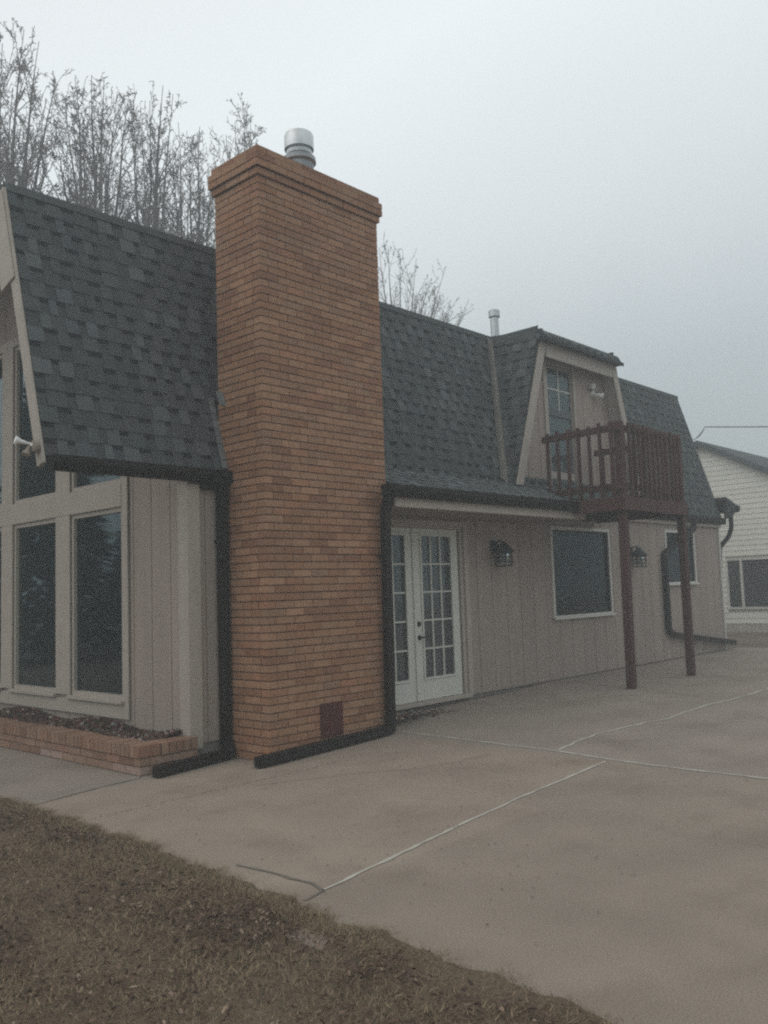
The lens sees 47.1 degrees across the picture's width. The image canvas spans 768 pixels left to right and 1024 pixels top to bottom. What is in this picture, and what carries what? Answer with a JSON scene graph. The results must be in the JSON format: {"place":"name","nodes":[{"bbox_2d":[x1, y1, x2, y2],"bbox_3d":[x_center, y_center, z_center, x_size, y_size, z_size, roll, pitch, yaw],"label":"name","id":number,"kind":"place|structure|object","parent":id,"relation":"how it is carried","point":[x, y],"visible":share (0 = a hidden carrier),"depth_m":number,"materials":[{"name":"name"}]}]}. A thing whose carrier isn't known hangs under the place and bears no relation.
{"place":"outdoors","nodes":[
{"label":"outdoors","id":0,"kind":"place"},
{"bbox_2d":[0,747,130,798],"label":"path","id":1,"kind":"structure","parent":0,"point":[22,773],"depth_m":7.23,"materials":[{"name":"concrete"}]},
{"bbox_2d":[0,710,197,776],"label":"brick planter","id":2,"kind":"object","parent":1,"relation":"on","point":[135,757],"visible":0.79,"depth_m":7.54,"materials":[{"name":"brown brick"}]},
{"bbox_2d":[0,705,182,740],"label":"mulch bed","id":3,"kind":"object","parent":2,"relation":"in","point":[139,734],"visible":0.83,"depth_m":8.29,"materials":[{"name":"grey gravel"}]},
{"bbox_2d":[0,794,636,1023],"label":"lawn","id":4,"kind":"structure","parent":0,"point":[470,974],"depth_m":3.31,"materials":[{"name":"plant"}]},
{"bbox_2d":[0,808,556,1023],"bbox_3d":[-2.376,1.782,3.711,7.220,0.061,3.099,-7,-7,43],"label":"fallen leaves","id":5,"kind":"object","parent":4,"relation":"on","point":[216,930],"visible":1,"depth_m":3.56,"materials":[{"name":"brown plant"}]},
{"bbox_2d":[0,0,767,457],"label":"sky","id":6,"kind":"structure","parent":0,"point":[591,173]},
{"bbox_2d":[13,647,767,1023],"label":"patio","id":7,"kind":"structure","parent":0,"point":[675,931],"depth_m":5.15,"materials":[{"name":"concrete"}]},
{"bbox_2d":[38,650,721,900],"bbox_3d":[2.211,2.199,10.417,2.977,0.151,13.461,-5,-6,34],"label":"patio crack","id":8,"kind":"object","parent":7,"relation":"on","point":[312,883],"visible":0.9,"depth_m":6.51,"materials":[{"name":"grey concrete"}]},
{"bbox_2d":[396,708,454,724],"bbox_3d":[0.238,2.136,9.225,0.452,0.130,1.254,-7,-7,43],"label":"gravel heap","id":9,"kind":"object","parent":7,"relation":"on","point":[400,715],"visible":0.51,"depth_m":9.20,"materials":[{"name":"grey gravel"}]},
{"bbox_2d":[322,761,606,889],"bbox_3d":[0.673,1.859,5.500,0.107,0.040,3.286,-6,-7,37],"label":"patio seam","id":10,"kind":"object","parent":7,"relation":"on","point":[395,855],"visible":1,"depth_m":5.11,"materials":[{"name":"grey concrete"}]},
{"bbox_2d":[405,732,767,778],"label":"patio seam","id":11,"kind":"object","parent":7,"relation":"on","point":[595,756],"visible":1,"depth_m":6.96,"materials":[{"name":"grey concrete"}]},
{"bbox_2d":[557,689,767,749],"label":"patio seam","id":12,"kind":"object","parent":7,"relation":"on","point":[561,748],"visible":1,"depth_m":8.32,"materials":[{"name":"grey concrete"}]},
{"bbox_2d":[705,426,767,426],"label":"overhead wire","id":13,"kind":"object","parent":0,"point":[736,426],"visible":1,"depth_m":19.60,"materials":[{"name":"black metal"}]},
{"bbox_2d":[724,632,767,649],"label":"ground","id":14,"kind":"structure","parent":0,"point":[753,639],"depth_m":19.10,"materials":[{"name":"grey concrete"}]},
{"bbox_2d":[0,18,98,205],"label":"bare tree","id":15,"kind":"object","parent":14,"relation":"on","point":[11,171],"visible":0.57,"depth_m":18.25,"materials":[{"name":"grey plant"}]},
{"bbox_2d":[24,72,153,225],"bbox_3d":[-6.219,-3.588,18.940,2.900,13.724,3.586,-2,-5,1],"label":"bare tree","id":16,"kind":"object","parent":14,"relation":"on","point":[101,159],"visible":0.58,"depth_m":19.04,"materials":[{"name":"grey plant"}]},
{"bbox_2d":[97,81,201,243],"bbox_3d":[-5.335,-3.449,19.850,2.428,13.533,2.654,-1,-5,-8],"label":"bare tree","id":17,"kind":"object","parent":14,"relation":"on","point":[155,207],"visible":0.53,"depth_m":20.20,"materials":[{"name":"grey plant"}]},
{"bbox_2d":[149,123,217,248],"bbox_3d":[-4.455,-3.412,20.753,3.050,13.553,3.234,-3,-5,8],"label":"bare tree","id":18,"kind":"object","parent":14,"relation":"on","point":[198,236],"visible":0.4,"depth_m":21.64,"materials":[{"name":"brown plant"}]},
{"bbox_2d":[193,92,266,245],"bbox_3d":[-3.259,-3.564,21.493,3.284,13.908,2.589,1,-6,-30],"label":"bare tree","id":19,"kind":"object","parent":14,"relation":"on","point":[244,144],"visible":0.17,"depth_m":21.86,"materials":[{"name":"brown plant"}]},
{"bbox_2d":[0,128,739,777],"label":"house","id":20,"kind":"structure","parent":14,"relation":"on","point":[278,482],"depth_m":8.47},
{"bbox_2d":[0,354,1,506],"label":"window","id":21,"kind":"structure","parent":20,"relation":"in","point":[1,354],"depth_m":10.41,"materials":[{"name":"paint"}]},
{"bbox_2d":[0,527,2,690],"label":"window","id":22,"kind":"structure","parent":20,"relation":"in","point":[1,688],"depth_m":10.21,"materials":[{"name":"paint"}]},
{"bbox_2d":[14,436,39,457],"bbox_3d":[-2.719,-0.497,6.694,0.174,0.163,0.105,1,-6,-30],"label":"floodlight","id":23,"kind":"object","parent":20,"relation":"attached to","point":[34,446],"visible":1,"depth_m":6.69,"materials":[{"name":"paint"}]},
{"bbox_2d":[8,518,58,696],"bbox_3d":[-3.786,1.030,9.558,1.060,1.863,0.120,-7,-7,43],"label":"window","id":24,"kind":"structure","parent":20,"relation":"in","point":[34,542],"depth_m":9.62,"materials":[{"name":"glass"}]},
{"bbox_2d":[14,346,54,503],"bbox_3d":[-3.838,-1.031,9.766,1.020,1.820,0.064,-7,-7,43],"label":"window","id":25,"kind":"structure","parent":20,"relation":"in","point":[31,482],"depth_m":9.97,"materials":[{"name":"glass"}]},
{"bbox_2d":[66,507,123,704],"bbox_3d":[-2.824,0.916,8.669,1.050,1.863,0.120,-7,-7,43],"label":"window","id":26,"kind":"structure","parent":20,"relation":"in","point":[97,659],"depth_m":8.72,"materials":[{"name":"glass"}]},
{"bbox_2d":[71,472,120,491],"bbox_3d":[-2.875,-1.144,8.877,1.010,1.820,0.064,-7,-7,43],"label":"window","id":27,"kind":"structure","parent":20,"relation":"in","point":[79,481],"depth_m":8.92,"materials":[{"name":"glass"}]},
{"bbox_2d":[391,518,473,710],"bbox_3d":[0.333,1.110,9.799,0.151,2.060,1.945,-7,-7,43],"label":"french door","id":28,"kind":"structure","parent":20,"relation":"in","point":[432,639],"depth_m":10.03,"materials":[{"name":"paint"}]},
{"bbox_2d":[490,540,513,566],"bbox_3d":[1.470,0.503,10.865,0.280,0.336,0.260,-7,-7,43],"label":"wall lantern","id":29,"kind":"object","parent":20,"relation":"attached to","point":[502,548],"depth_m":10.82,"materials":[{"name":"black metal"}]},
{"bbox_2d":[549,526,615,619],"bbox_3d":[2.808,0.856,12.477,0.104,1.268,1.650,-7,-7,43],"label":"window","id":30,"kind":"structure","parent":20,"relation":"in","point":[580,566],"depth_m":12.48,"materials":[{"name":"glass"}]},
{"bbox_2d":[590,383,603,398],"bbox_3d":[3.172,-1.802,13.155,0.155,0.216,0.278,-7,-7,43],"label":"floodlight","id":31,"kind":"object","parent":20,"relation":"attached to","point":[592,392],"visible":1,"depth_m":13.16,"materials":[{"name":"plastic"}]},
{"bbox_2d":[630,546,647,566],"bbox_3d":[3.893,0.676,13.467,0.280,0.336,0.260,-7,-7,43],"label":"wall lantern","id":32,"kind":"object","parent":20,"relation":"attached to","point":[638,552],"depth_m":13.40,"materials":[{"name":"black metal"}]},
{"bbox_2d":[664,530,699,584],"bbox_3d":[5.005,0.772,14.867,0.104,0.918,1.170,-7,-7,43],"label":"window","id":33,"kind":"structure","parent":20,"relation":"in","point":[670,536],"depth_m":14.80,"materials":[{"name":"glass"}]},
{"bbox_2d":[378,231,474,325],"bbox_3d":[1.315,-2.452,28.355,2.540,12.630,6.363,-5,-6,32],"label":"bare tree","id":34,"kind":"object","parent":14,"relation":"on","point":[433,305],"visible":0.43,"depth_m":28.20,"materials":[{"name":"brown plant"}]},
{"bbox_2d":[694,440,767,631],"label":"neighbour house","id":35,"kind":"structure","parent":14,"relation":"on","point":[738,478],"depth_m":21.76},
{"bbox_2d":[725,557,767,608],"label":"window","id":36,"kind":"structure","parent":35,"relation":"in","point":[746,578],"depth_m":21.65,"materials":[{"name":"glass"}]}
]}

